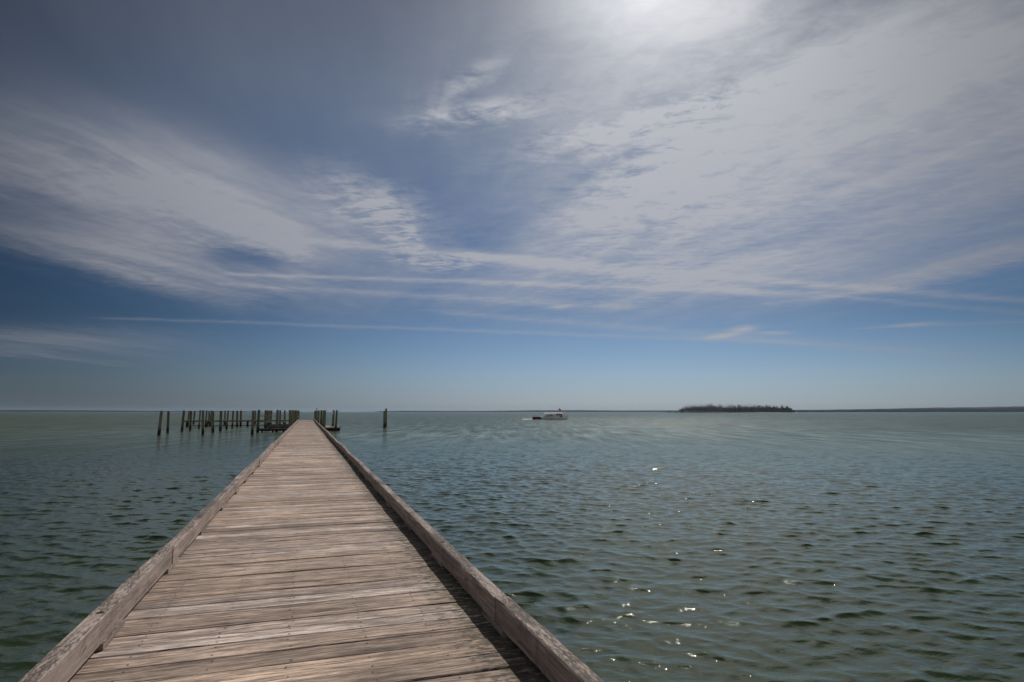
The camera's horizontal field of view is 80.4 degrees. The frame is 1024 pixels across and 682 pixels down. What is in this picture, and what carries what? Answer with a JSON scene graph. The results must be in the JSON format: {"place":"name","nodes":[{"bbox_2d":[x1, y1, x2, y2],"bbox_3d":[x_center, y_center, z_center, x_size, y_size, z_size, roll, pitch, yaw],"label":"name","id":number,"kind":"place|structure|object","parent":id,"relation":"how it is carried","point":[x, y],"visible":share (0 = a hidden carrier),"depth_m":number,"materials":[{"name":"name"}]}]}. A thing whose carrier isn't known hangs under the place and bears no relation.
{"place":"outdoors","nodes":[
{"label":"outdoors","id":0,"kind":"place"},
{"bbox_2d":[0,412,1023,681],"bbox_3d":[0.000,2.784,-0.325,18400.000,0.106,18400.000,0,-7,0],"label":"water","id":1,"kind":"structure","parent":0,"point":[794,546],"depth_m":15.43,"materials":[{"name":"teal liquid"}]},
{"bbox_2d":[0,410,260,411],"bbox_3d":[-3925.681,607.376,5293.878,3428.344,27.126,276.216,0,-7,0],"label":"woods","id":2,"kind":"object","parent":1,"relation":"on","point":[94,411],"visible":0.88,"depth_m":5168.30,"materials":[{"name":"green plant"}]},
{"bbox_2d":[157,411,162,434],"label":"piling","id":3,"kind":"object","parent":1,"relation":"in","point":[160,423],"visible":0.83,"depth_m":72.25,"materials":[{"name":"brown wood"}]},
{"bbox_2d":[166,411,169,432],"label":"piling","id":4,"kind":"object","parent":1,"relation":"in","point":[168,421],"visible":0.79,"depth_m":79.25,"materials":[{"name":"brown wood"}]},
{"bbox_2d":[180,410,184,431],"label":"piling","id":5,"kind":"object","parent":1,"relation":"in","point":[182,422],"visible":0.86,"depth_m":85.94,"materials":[{"name":"brown wood"}]},
{"bbox_2d":[189,411,191,430],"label":"piling","id":6,"kind":"object","parent":1,"relation":"in","point":[190,424],"visible":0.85,"depth_m":89.55,"materials":[{"name":"brown wood"}]},
{"bbox_2d":[198,410,200,428],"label":"piling","id":7,"kind":"object","parent":1,"relation":"in","point":[199,419],"visible":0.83,"depth_m":99.53,"materials":[{"name":"brown wood"}]},
{"bbox_2d":[201,410,204,434],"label":"piling","id":8,"kind":"object","parent":1,"relation":"in","point":[202,427],"visible":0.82,"depth_m":72.75,"materials":[{"name":"brown wood"}]},
{"bbox_2d":[204,410,207,426],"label":"piling","id":9,"kind":"object","parent":1,"relation":"in","point":[206,418],"visible":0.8,"depth_m":109.45,"materials":[{"name":"brown wood"}]},
{"bbox_2d":[211,411,214,432],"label":"piling","id":10,"kind":"object","parent":1,"relation":"in","point":[213,421],"visible":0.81,"depth_m":80.35,"materials":[{"name":"brown wood"}]},
{"bbox_2d":[219,411,221,430],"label":"piling","id":11,"kind":"object","parent":1,"relation":"in","point":[220,423],"visible":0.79,"depth_m":87.50,"materials":[{"name":"brown wood"}]},
{"bbox_2d":[225,411,228,429],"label":"piling","id":12,"kind":"object","parent":1,"relation":"in","point":[227,420],"visible":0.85,"depth_m":93.95,"materials":[{"name":"brown wood"}]},
{"bbox_2d":[231,411,233,427],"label":"piling","id":13,"kind":"object","parent":1,"relation":"in","point":[232,423],"visible":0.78,"depth_m":103.24,"materials":[{"name":"brown wood"}]},
{"bbox_2d":[184,420,288,426],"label":"cross dock","id":14,"kind":"object","parent":1,"relation":"in","point":[207,425],"visible":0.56,"depth_m":112.96,"materials":[{"name":"brown wood"}]},
{"bbox_2d":[236,411,238,426],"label":"piling","id":15,"kind":"object","parent":1,"relation":"in","point":[237,418],"visible":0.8,"depth_m":110.62,"materials":[{"name":"brown wood"}]},
{"bbox_2d":[251,410,254,434],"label":"piling","id":16,"kind":"object","parent":1,"relation":"in","point":[252,423],"visible":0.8,"depth_m":72.61,"materials":[{"name":"brown wood"}]},
{"bbox_2d":[256,410,259,432],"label":"piling","id":17,"kind":"object","parent":1,"relation":"in","point":[258,422],"visible":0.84,"depth_m":81.50,"materials":[{"name":"brown wood"}]},
{"bbox_2d":[264,410,266,427],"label":"piling","id":18,"kind":"object","parent":1,"relation":"in","point":[265,419],"visible":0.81,"depth_m":94.54,"materials":[{"name":"brown wood"}]},
{"bbox_2d":[259,428,286,431],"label":"catwalk","id":19,"kind":"object","parent":1,"relation":"in","point":[272,429],"visible":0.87,"depth_m":82.70,"materials":[{"name":"brown wood"}]},
{"bbox_2d":[275,410,278,431],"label":"piling","id":20,"kind":"object","parent":1,"relation":"in","point":[277,418],"visible":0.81,"depth_m":84.28,"materials":[{"name":"brown wood"}]},
{"bbox_2d":[267,426,288,427],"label":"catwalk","id":21,"kind":"object","parent":1,"relation":"in","point":[278,426],"visible":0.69,"depth_m":95.86,"materials":[{"name":"brown wood"}]},
{"bbox_2d":[269,424,288,425],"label":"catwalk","id":22,"kind":"object","parent":1,"relation":"in","point":[278,424],"visible":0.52,"depth_m":109.74,"materials":[{"name":"brown wood"}]},
{"bbox_2d":[279,410,280,425],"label":"piling","id":23,"kind":"object","parent":1,"relation":"in","point":[279,418],"visible":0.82,"depth_m":106.10,"materials":[{"name":"brown wood"}]},
{"bbox_2d":[289,410,290,426],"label":"piling","id":24,"kind":"object","parent":1,"relation":"in","point":[289,418],"visible":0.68,"depth_m":80.21,"materials":[{"name":"brown wood"}]},
{"bbox_2d":[291,410,292,425],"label":"piling","id":25,"kind":"object","parent":1,"relation":"in","point":[291,417],"visible":0.49,"depth_m":86.24,"materials":[{"name":"brown wood"}]},
{"bbox_2d":[18,419,603,681],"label":"pier","id":26,"kind":"structure","parent":1,"relation":"in","point":[313,550],"depth_m":5.00,"materials":[{"name":"brown wood"}]},
{"bbox_2d":[320,410,322,424],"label":"piling","id":27,"kind":"object","parent":1,"relation":"in","point":[321,412],"visible":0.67,"depth_m":92.23,"materials":[{"name":"brown wood"}]},
{"bbox_2d":[322,410,324,426],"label":"piling","id":28,"kind":"object","parent":1,"relation":"in","point":[323,420],"visible":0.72,"depth_m":87.24,"materials":[{"name":"brown wood"}]},
{"bbox_2d":[324,426,340,430],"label":"landing","id":29,"kind":"object","parent":1,"relation":"in","point":[329,428],"visible":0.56,"depth_m":88.64,"materials":[{"name":"brown wood"}]},
{"bbox_2d":[332,410,334,425],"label":"piling","id":30,"kind":"object","parent":1,"relation":"in","point":[333,414],"visible":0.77,"depth_m":95.20,"materials":[{"name":"brown wood"}]},
{"bbox_2d":[334,410,337,430],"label":"piling","id":31,"kind":"object","parent":1,"relation":"in","point":[336,420],"visible":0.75,"depth_m":87.67,"materials":[{"name":"brown wood"}]},
{"bbox_2d":[383,411,385,427],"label":"piling","id":32,"kind":"object","parent":1,"relation":"in","point":[384,419],"visible":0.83,"depth_m":105.46,"materials":[{"name":"brown wood"}]},
{"bbox_2d":[377,410,678,411],"bbox_3d":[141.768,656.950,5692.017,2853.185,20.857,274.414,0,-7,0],"label":"woods","id":33,"kind":"object","parent":1,"relation":"on","point":[553,411],"visible":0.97,"depth_m":5566.12,"materials":[{"name":"green plant"}]},
{"bbox_2d":[532,408,567,418],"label":"boat","id":34,"kind":"object","parent":1,"relation":"on","point":[560,416],"visible":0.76,"depth_m":217.86,"materials":[{"name":"white paint"}]},
{"bbox_2d":[731,406,1023,411],"bbox_3d":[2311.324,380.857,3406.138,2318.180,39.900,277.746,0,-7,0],"label":"woods","id":35,"kind":"object","parent":1,"relation":"on","point":[985,409],"visible":0.76,"depth_m":3282.25,"materials":[{"name":"green plant"}]},
{"bbox_2d":[0,0,1023,411],"label":"sky","id":36,"kind":"structure","parent":0,"point":[210,205],"materials":[{"name":"blue"}]},
{"bbox_2d":[679,412,793,412],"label":"island","id":37,"kind":"structure","parent":0,"point":[738,412],"depth_m":1398.44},
{"bbox_2d":[678,404,789,412],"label":"island woods","id":38,"kind":"object","parent":37,"relation":"on","point":[691,409],"visible":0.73,"depth_m":1429.84,"materials":[{"name":"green plant"}]},
{"bbox_2d":[683,405,794,412],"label":"island evergreens","id":39,"kind":"object","parent":37,"relation":"on","point":[781,409],"visible":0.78,"depth_m":1426.56,"materials":[{"name":"green plant"}]}
]}

